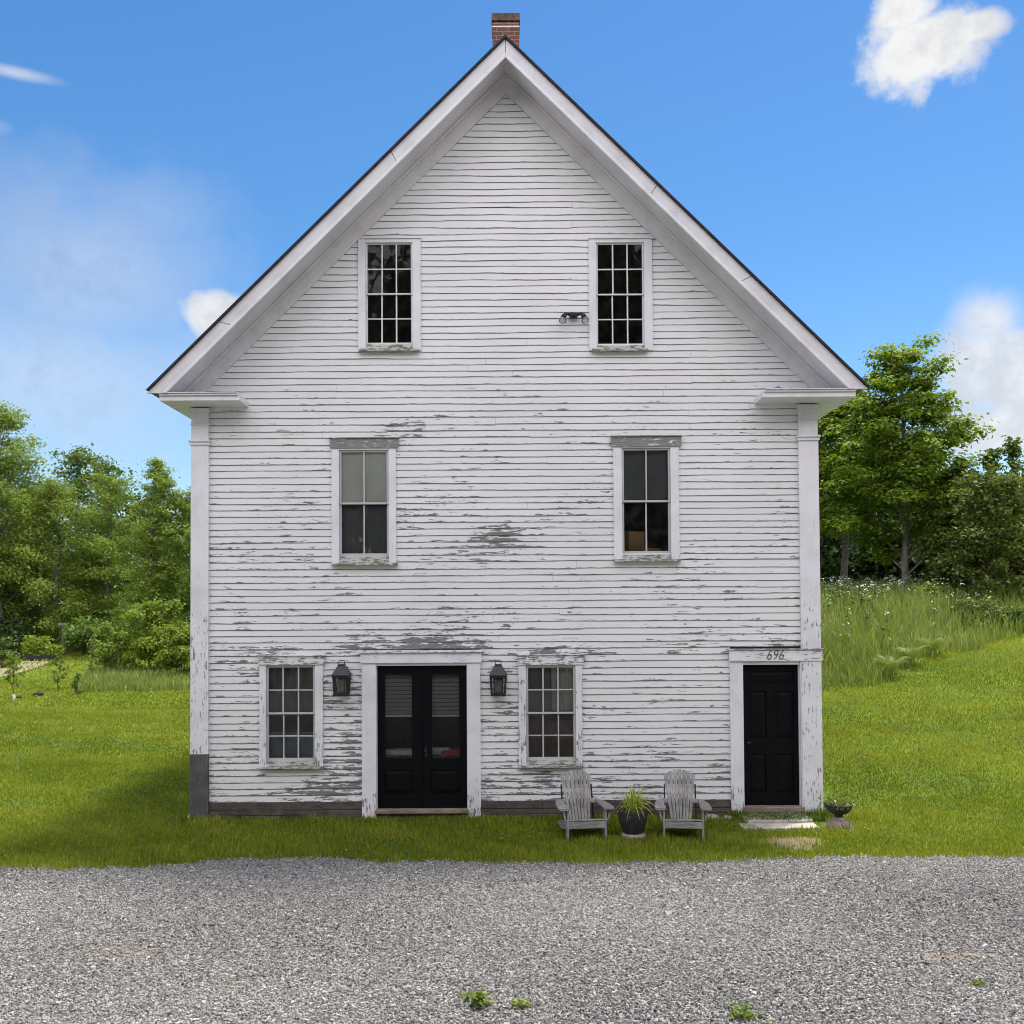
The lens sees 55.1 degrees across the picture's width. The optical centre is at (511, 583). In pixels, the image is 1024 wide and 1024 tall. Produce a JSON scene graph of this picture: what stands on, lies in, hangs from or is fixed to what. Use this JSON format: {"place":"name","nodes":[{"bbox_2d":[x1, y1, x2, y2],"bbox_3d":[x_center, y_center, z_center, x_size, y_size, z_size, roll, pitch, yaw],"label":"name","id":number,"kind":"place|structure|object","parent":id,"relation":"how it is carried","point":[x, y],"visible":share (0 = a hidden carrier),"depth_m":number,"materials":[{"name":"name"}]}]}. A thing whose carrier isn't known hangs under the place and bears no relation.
{"place":"outdoors","nodes":[
{"label":"outdoors","id":0,"kind":"place"},
{"bbox_2d":[0,661,47,676],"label":"path","id":1,"kind":"structure","parent":0,"point":[22,669],"depth_m":50.83,"materials":[{"name":"beige gravel"}]},
{"bbox_2d":[385,750,459,758],"bbox_3d":[-1.276,2.805,14.456,1.193,0.611,0.560,0,-1,0],"label":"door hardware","id":2,"kind":"object","parent":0,"point":[410,756],"visible":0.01,"depth_m":14.18,"materials":[{"name":"black metal"}]},
{"bbox_2d":[385,748,411,754],"bbox_3d":[-1.631,2.462,14.337,0.443,0.068,0.264,0,-1,0],"label":"paper stack","id":3,"kind":"object","parent":2,"relation":"on","point":[404,751],"visible":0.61,"depth_m":14.23,"materials":[{"name":"white paper"}]},
{"bbox_2d":[432,747,449,754],"bbox_3d":[-1.049,2.450,14.336,0.301,0.088,0.258,0,-1,0],"label":"paper stack","id":4,"kind":"object","parent":2,"relation":"on","point":[436,750],"visible":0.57,"depth_m":14.24,"materials":[{"name":"white paper"}]},
{"bbox_2d":[441,748,459,755],"bbox_3d":[-0.843,2.458,14.334,0.408,0.071,0.291,0,-1,0],"label":"folded cloth","id":5,"kind":"object","parent":2,"relation":"on","point":[453,751],"visible":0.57,"depth_m":14.22,"materials":[{"name":"red fabric"}]},
{"bbox_2d":[0,853,1023,1023],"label":"driveway","id":6,"kind":"structure","parent":0,"point":[842,1007],"depth_m":8.45,"materials":[{"name":"grey gravel"}]},
{"bbox_2d":[459,987,501,1008],"bbox_3d":[-0.232,3.118,7.368,0.344,0.114,0.218,-1,-2,31],"label":"weed","id":7,"kind":"object","parent":6,"relation":"on","point":[477,996],"visible":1,"depth_m":7.37,"materials":[{"name":"green plant"}]},
{"bbox_2d":[511,998,532,1008],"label":"weed","id":8,"kind":"object","parent":6,"relation":"on","point":[521,1001],"visible":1,"depth_m":7.33,"materials":[{"name":"green plant"}]},
{"bbox_2d":[727,999,769,1023],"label":"weed","id":9,"kind":"object","parent":6,"relation":"on","point":[742,1012],"visible":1,"depth_m":7.14,"materials":[{"name":"green plant"}]},
{"bbox_2d":[966,977,985,987],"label":"weed","id":10,"kind":"object","parent":6,"relation":"on","point":[978,981],"visible":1,"depth_m":7.71,"materials":[{"name":"green plant"}]},
{"bbox_2d":[0,610,1023,873],"bbox_3d":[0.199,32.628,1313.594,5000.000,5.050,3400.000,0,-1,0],"label":"ground","id":11,"kind":"structure","parent":0,"point":[868,746],"depth_m":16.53,"materials":[{"name":"green plant"}]},
{"bbox_2d":[0,636,21,667],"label":"shrub","id":12,"kind":"object","parent":11,"relation":"on","point":[3,655],"visible":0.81,"depth_m":50.82,"materials":[{"name":"green plant"}]},
{"bbox_2d":[3,650,25,700],"bbox_3d":[-16.509,3.113,32.612,0.678,1.749,0.701,0,-2,-23],"label":"sapling","id":13,"kind":"object","parent":11,"relation":"on","point":[13,668],"visible":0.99,"depth_m":32.56,"materials":[{"name":"green plant"}]},
{"bbox_2d":[0,612,56,655],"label":"shrub","id":14,"kind":"object","parent":11,"relation":"on","point":[19,630],"visible":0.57,"depth_m":63.20,"materials":[{"name":"green plant"}]},
{"bbox_2d":[0,486,66,650],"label":"broadleaf tree","id":15,"kind":"object","parent":11,"relation":"on","point":[29,611],"visible":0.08,"depth_m":69.03,"materials":[{"name":"green plant"}]},
{"bbox_2d":[33,691,43,694],"bbox_3d":[-16.720,3.887,34.676,0.409,0.128,0.355,-1,-2,39],"label":"rock","id":16,"kind":"object","parent":11,"relation":"on","point":[38,693],"visible":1,"depth_m":34.56,"materials":[{"name":"grey stone"}]},
{"bbox_2d":[0,400,83,649],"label":"tall tree","id":17,"kind":"object","parent":11,"relation":"on","point":[16,497],"visible":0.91,"depth_m":65.02,"materials":[{"name":"green plant"}]},
{"bbox_2d":[19,635,65,660],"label":"shrub","id":18,"kind":"object","parent":11,"relation":"on","point":[45,651],"visible":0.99,"depth_m":57.68,"materials":[{"name":"plant"}]},
{"bbox_2d":[49,645,69,689],"bbox_3d":[-17.111,3.213,37.145,0.765,1.785,0.683,0,-1,0],"label":"sapling","id":19,"kind":"object","parent":11,"relation":"on","point":[57,679],"visible":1,"depth_m":37.14,"materials":[{"name":"green plant"}]},
{"bbox_2d":[4,469,120,644],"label":"background tree","id":20,"kind":"object","parent":11,"relation":"on","point":[42,565],"visible":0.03,"depth_m":75.51,"materials":[{"name":"green plant"}]},
{"bbox_2d":[58,623,67,655],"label":"post","id":21,"kind":"object","parent":11,"relation":"on","point":[63,626],"visible":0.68,"depth_m":62.38,"materials":[{"name":"grey wood"}]},
{"bbox_2d":[0,475,133,649],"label":"broadleaf tree","id":22,"kind":"object","parent":11,"relation":"on","point":[55,609],"visible":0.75,"depth_m":65.25,"materials":[{"name":"green plant"}]},
{"bbox_2d":[69,673,85,693],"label":"weed clump","id":23,"kind":"object","parent":11,"relation":"on","point":[73,685],"visible":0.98,"depth_m":35.19,"materials":[{"name":"green plant"}]},
{"bbox_2d":[34,442,133,650],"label":"broadleaf tree","id":24,"kind":"object","parent":11,"relation":"on","point":[74,458],"visible":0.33,"depth_m":71.84,"materials":[{"name":"green plant"}]},
{"bbox_2d":[83,626,100,676],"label":"sapling","id":25,"kind":"object","parent":11,"relation":"on","point":[92,642],"visible":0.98,"depth_m":42.58,"materials":[{"name":"green plant"}]},
{"bbox_2d":[52,610,132,656],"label":"shrub","id":26,"kind":"object","parent":11,"relation":"on","point":[80,635],"visible":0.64,"depth_m":60.58,"materials":[{"name":"green plant"}]},
{"bbox_2d":[45,468,151,646],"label":"broadleaf tree","id":27,"kind":"object","parent":11,"relation":"on","point":[110,491],"visible":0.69,"depth_m":66.52,"materials":[{"name":"green plant"}]},
{"bbox_2d":[30,455,176,641],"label":"background tree","id":28,"kind":"object","parent":11,"relation":"on","point":[113,468],"visible":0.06,"depth_m":79.63,"materials":[{"name":"green plant"}]},
{"bbox_2d":[87,620,145,671],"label":"shrub","id":29,"kind":"object","parent":11,"relation":"on","point":[103,650],"visible":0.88,"depth_m":45.02,"materials":[{"name":"green plant"}]},
{"bbox_2d":[59,490,190,648],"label":"background tree","id":30,"kind":"object","parent":11,"relation":"on","point":[134,520],"visible":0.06,"depth_m":72.88,"materials":[{"name":"green plant"}]},
{"bbox_2d":[95,457,190,649],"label":"pointed tree","id":31,"kind":"object","parent":11,"relation":"on","point":[159,474],"visible":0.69,"depth_m":60.54,"materials":[{"name":"green plant"}]},
{"bbox_2d":[114,596,189,671],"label":"shrub","id":32,"kind":"object","parent":11,"relation":"on","point":[142,648],"visible":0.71,"depth_m":44.93,"materials":[{"name":"green plant"}]},
{"bbox_2d":[121,492,190,622],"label":"background tree","id":33,"kind":"object","parent":11,"relation":"on","point":[184,547],"visible":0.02,"depth_m":77.90,"materials":[{"name":"green plant"}]},
{"bbox_2d":[139,485,190,628],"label":"broadleaf tree","id":34,"kind":"object","parent":11,"relation":"on","point":[183,590],"visible":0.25,"depth_m":61.16,"materials":[{"name":"green plant"}]},
{"bbox_2d":[146,620,189,675],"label":"shrub","id":35,"kind":"object","parent":11,"relation":"on","point":[177,657],"visible":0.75,"depth_m":41.96,"materials":[{"name":"green plant"}]},
{"bbox_2d":[159,806,851,824],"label":"tufts","id":36,"kind":"object","parent":11,"relation":"on","point":[819,812],"visible":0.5,"depth_m":13.79,"materials":[{"name":"green plant"}]},
{"bbox_2d":[146,13,868,820],"bbox_3d":[-0.063,-2.788,20.007,9.977,12.712,12.935,0,-1,0],"label":"farmhouse","id":37,"kind":"object","parent":11,"relation":"on","point":[442,457],"visible":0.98,"depth_m":14.02,"materials":[{"name":"white wood"}]},
{"bbox_2d":[257,655,325,769],"bbox_3d":[-3.126,1.828,13.989,0.968,1.608,0.228,0,-1,0],"label":"window","id":38,"kind":"structure","parent":37,"relation":"in","point":[289,685],"depth_m":13.97,"materials":[{"name":"white paint"}]},
{"bbox_2d":[331,661,351,695],"bbox_3d":[-2.400,1.339,13.846,0.262,0.496,0.228,0,-1,0],"label":"wall lantern","id":39,"kind":"object","parent":37,"relation":"attached to","point":[342,673],"depth_m":13.77,"materials":[{"name":"black metal"}]},
{"bbox_2d":[329,437,398,565],"bbox_3d":[-2.104,-1.163,14.060,1.001,1.829,0.225,0,-1,0],"label":"window","id":40,"kind":"structure","parent":37,"relation":"in","point":[363,469],"depth_m":14.07,"materials":[{"name":"white paint"}]},
{"bbox_2d":[357,237,421,351],"bbox_3d":[-1.756,-4.133,14.133,0.923,1.647,0.225,0,-1,0],"label":"window","id":41,"kind":"structure","parent":37,"relation":"in","point":[363,242],"depth_m":14.08,"materials":[{"name":"white paint"}]},
{"bbox_2d":[359,650,482,817],"bbox_3d":[-1.283,2.162,13.979,1.748,2.417,0.225,0,-1,0],"label":"double door","id":42,"kind":"structure","parent":37,"relation":"in","point":[389,785],"depth_m":13.99,"materials":[{"name":"white paint"}]},
{"bbox_2d":[489,661,507,695],"bbox_3d":[-0.194,1.339,13.845,0.262,0.496,0.228,0,-1,0],"label":"wall lantern","id":43,"kind":"object","parent":37,"relation":"attached to","point":[498,674],"depth_m":13.76,"materials":[{"name":"black metal"}]},
{"bbox_2d":[517,654,584,767],"bbox_3d":[0.558,1.811,13.987,0.968,1.601,0.225,0,-1,0],"label":"window","id":44,"kind":"structure","parent":37,"relation":"in","point":[558,743],"depth_m":13.97,"materials":[{"name":"white paint"}]},
{"bbox_2d":[559,312,588,323],"bbox_3d":[0.880,-3.780,13.994,0.433,0.177,0.170,0,-1,0],"label":"floodlight","id":45,"kind":"object","parent":37,"relation":"attached to","point":[574,315],"visible":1,"depth_m":13.99,"materials":[{"name":"black metal"}]},
{"bbox_2d":[588,237,652,351],"bbox_3d":[1.559,-4.133,14.132,0.936,1.647,0.225,0,-1,0],"label":"window","id":46,"kind":"structure","parent":37,"relation":"in","point":[593,242],"depth_m":14.08,"materials":[{"name":"white paint"}]},
{"bbox_2d":[610,435,681,561],"bbox_3d":[1.921,-1.204,14.061,1.021,1.801,0.225,0,-1,0],"label":"window","id":47,"kind":"structure","parent":37,"relation":"in","point":[645,467],"depth_m":14.02,"materials":[{"name":"white paint"}]},
{"bbox_2d":[726,648,823,812],"bbox_3d":[3.730,2.134,13.976,1.375,2.410,0.230,0,-1,0],"label":"front door","id":48,"kind":"structure","parent":37,"relation":"in","point":[766,755],"depth_m":14.00,"materials":[{"name":"white paint"}]},
{"bbox_2d":[0,650,1023,865],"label":"clover","id":49,"kind":"object","parent":11,"relation":"on","point":[135,801],"visible":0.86,"depth_m":15.06,"materials":[{"name":"green plant"}]},
{"bbox_2d":[74,576,1023,692],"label":"meadow grass","id":50,"kind":"structure","parent":11,"relation":"on","point":[900,616],"depth_m":24.40,"materials":[{"name":"green plant"}]},
{"bbox_2d":[555,770,613,840],"bbox_3d":[0.905,2.935,12.986,0.716,0.816,0.942,0,-1,-7],"label":"adirondack chair","id":51,"kind":"object","parent":11,"relation":"on","point":[566,823],"visible":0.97,"depth_m":13.10,"materials":[{"name":"grey wood"}]},
{"bbox_2d":[612,785,656,839],"bbox_3d":[1.563,2.927,12.728,0.719,0.752,0.722,0,-1,0],"label":"potted plant","id":52,"kind":"object","parent":11,"relation":"on","point":[633,813],"visible":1,"depth_m":12.60,"materials":[{"name":"green plant"}]},
{"bbox_2d":[655,769,711,841],"bbox_3d":[2.232,2.926,12.954,0.716,0.816,0.942,0,-1,6],"label":"adirondack chair","id":53,"kind":"object","parent":11,"relation":"on","point":[684,790],"visible":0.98,"depth_m":13.08,"materials":[{"name":"grey wood"}]},
{"bbox_2d":[742,812,812,823],"bbox_3d":[3.657,3.291,13.580,0.895,0.140,0.486,0,-1,0],"label":"stone step","id":54,"kind":"object","parent":11,"relation":"on","point":[754,820],"visible":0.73,"depth_m":13.36,"materials":[{"name":"grey stone"}]},
{"bbox_2d":[740,810,821,820],"bbox_3d":[3.724,3.214,13.601,1.060,0.064,0.518,0,-1,0],"label":"moss","id":55,"kind":"object","parent":54,"relation":"on","point":[773,815],"visible":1,"depth_m":13.57,"materials":[{"name":"green plant"}]},
{"bbox_2d":[738,822,819,831],"bbox_3d":[3.587,3.301,13.194,1.027,0.101,0.338,0,-1,0],"label":"stone step","id":56,"kind":"object","parent":11,"relation":"on","point":[774,826],"visible":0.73,"depth_m":13.18,"materials":[{"name":"white stone"}]},
{"bbox_2d":[817,790,863,830],"bbox_3d":[4.406,3.051,13.235,0.638,0.533,0.531,0,-1,0],"label":"garden urn","id":57,"kind":"object","parent":11,"relation":"on","point":[840,808],"visible":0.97,"depth_m":13.16,"materials":[{"name":"beige stone"}]},
{"bbox_2d":[820,539,866,585],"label":"background tree","id":58,"kind":"object","parent":11,"relation":"on","point":[828,564],"visible":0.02,"depth_m":45.29,"materials":[{"name":"green plant"}]},
{"bbox_2d":[830,575,889,591],"bbox_3d":[10.904,0.269,30.228,2.268,1.055,2.436,0,-1,0],"label":"bush","id":59,"kind":"object","parent":11,"relation":"on","point":[864,582],"visible":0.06,"depth_m":30.24,"materials":[{"name":"green plant"}]},
{"bbox_2d":[818,389,910,583],"bbox_3d":[11.819,-3.228,35.172,5.624,8.165,5.613,0,-1,0],"label":"maple tree","id":60,"kind":"object","parent":11,"relation":"on","point":[832,440],"visible":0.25,"depth_m":34.33,"materials":[{"name":"green plant"}]},
{"bbox_2d":[819,441,924,588],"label":"background tree","id":61,"kind":"object","parent":11,"relation":"on","point":[833,554],"visible":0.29,"depth_m":41.95,"materials":[{"name":"green plant"}]},
{"bbox_2d":[822,438,932,586],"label":"background tree","id":62,"kind":"object","parent":11,"relation":"on","point":[890,566],"depth_m":43.11,"materials":[{"name":"green plant"}]},
{"bbox_2d":[872,655,909,671],"bbox_3d":[8.080,1.710,20.901,0.790,0.344,0.792,0,-1,0],"label":"fern","id":63,"kind":"object","parent":11,"relation":"on","point":[891,667],"visible":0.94,"depth_m":20.85,"materials":[{"name":"green plant"}]},
{"bbox_2d":[820,574,992,646],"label":"wildflowers","id":64,"kind":"object","parent":11,"relation":"on","point":[875,593],"visible":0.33,"depth_m":27.35,"materials":[{"name":"green plant"}]},
{"bbox_2d":[894,645,928,660],"bbox_3d":[8.821,1.539,21.659,0.839,0.341,0.720,-2,-2,43],"label":"fern","id":65,"kind":"object","parent":11,"relation":"on","point":[912,653],"visible":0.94,"depth_m":21.61,"materials":[{"name":"green plant"}]},
{"bbox_2d":[819,331,1005,585],"bbox_3d":[12.588,-3.630,30.966,6.203,8.803,5.646,0,-1,0],"label":"maple tree","id":66,"kind":"object","parent":11,"relation":"on","point":[920,479],"visible":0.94,"depth_m":30.54,"materials":[{"name":"green plant"}]},
{"bbox_2d":[905,579,952,601],"bbox_3d":[11.758,0.361,27.815,1.561,0.988,2.064,0,-1,0],"label":"bush","id":67,"kind":"object","parent":11,"relation":"on","point":[928,588],"visible":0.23,"depth_m":27.41,"materials":[{"name":"green plant"}]},
{"bbox_2d":[916,637,951,650],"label":"fern","id":68,"kind":"object","parent":11,"relation":"on","point":[932,646],"visible":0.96,"depth_m":22.30,"materials":[{"name":"green plant"}]},
{"bbox_2d":[880,499,1009,585],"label":"background tree","id":69,"kind":"object","parent":11,"relation":"on","point":[919,569],"visible":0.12,"depth_m":41.30,"materials":[{"name":"green plant"}]},
{"bbox_2d":[905,503,990,593],"bbox_3d":[13.199,-0.823,29.077,2.413,3.196,2.646,0,-1,0],"label":"bushy tree","id":70,"kind":"object","parent":11,"relation":"on","point":[947,516],"visible":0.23,"depth_m":28.96,"materials":[{"name":"green plant"}]},
{"bbox_2d":[944,455,972,539],"bbox_3d":[13.448,-1.549,29.553,1.025,4.628,0.921,0,-1,0],"label":"young tree","id":71,"kind":"object","parent":11,"relation":"on","point":[958,471],"visible":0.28,"depth_m":29.54,"materials":[{"name":"green plant"}]},
{"bbox_2d":[912,595,1006,622],"bbox_3d":[11.780,0.689,25.626,2.958,0.801,1.940,-1,-2,39],"label":"bush","id":72,"kind":"object","parent":11,"relation":"on","point":[983,606],"visible":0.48,"depth_m":25.12,"materials":[{"name":"green plant"}]},
{"bbox_2d":[966,468,979,531],"bbox_3d":[14.657,-1.459,31.097,0.902,4.436,0.850,-2,-2,44],"label":"young tree","id":73,"kind":"object","parent":11,"relation":"on","point":[973,470],"visible":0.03,"depth_m":31.08,"materials":[{"name":"green plant"}]},
{"bbox_2d":[924,461,1023,605],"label":"bushy tree","id":74,"kind":"object","parent":11,"relation":"on","point":[963,562],"visible":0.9,"depth_m":27.11,"materials":[{"name":"green plant"}]},
{"bbox_2d":[975,447,1005,556],"bbox_3d":[14.332,-1.670,29.562,0.994,4.844,1.088,0,-1,0],"label":"young tree","id":75,"kind":"object","parent":11,"relation":"on","point":[994,454],"visible":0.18,"depth_m":29.46,"materials":[{"name":"green plant"}]},
{"bbox_2d":[984,460,1023,589],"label":"bushy tree","id":76,"kind":"object","parent":11,"relation":"on","point":[1022,469],"visible":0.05,"depth_m":28.61,"materials":[{"name":"green plant"}]},
{"bbox_2d":[987,599,1023,624],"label":"bush","id":77,"kind":"object","parent":11,"relation":"on","point":[1020,611],"visible":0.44,"depth_m":24.60,"materials":[{"name":"green plant"}]},
{"bbox_2d":[997,435,1023,560],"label":"young tree","id":78,"kind":"object","parent":11,"relation":"on","point":[1014,449],"visible":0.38,"depth_m":30.00,"materials":[{"name":"green plant"}]},
{"bbox_2d":[0,0,1023,604],"label":"sky","id":79,"kind":"structure","parent":0,"point":[863,160],"materials":[{"name":"blue"}]},
{"bbox_2d":[624,531,644,550],"bbox_3d":[1.775,-0.550,14.568,0.280,0.424,0.260,0,-2,-29],"label":"cardboard box","id":80,"kind":"object","parent":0,"point":[633,540],"visible":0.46,"depth_m":14.45,"materials":[{"name":"cardboard"}]},
{"bbox_2d":[643,548,661,550],"bbox_3d":[2.076,-0.428,14.534,0.260,0.174,0.240,-1,-1,11],"label":"cardboard box","id":81,"kind":"object","parent":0,"point":[653,549],"visible":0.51,"depth_m":14.42,"materials":[{"name":"cardboard"}]}
]}

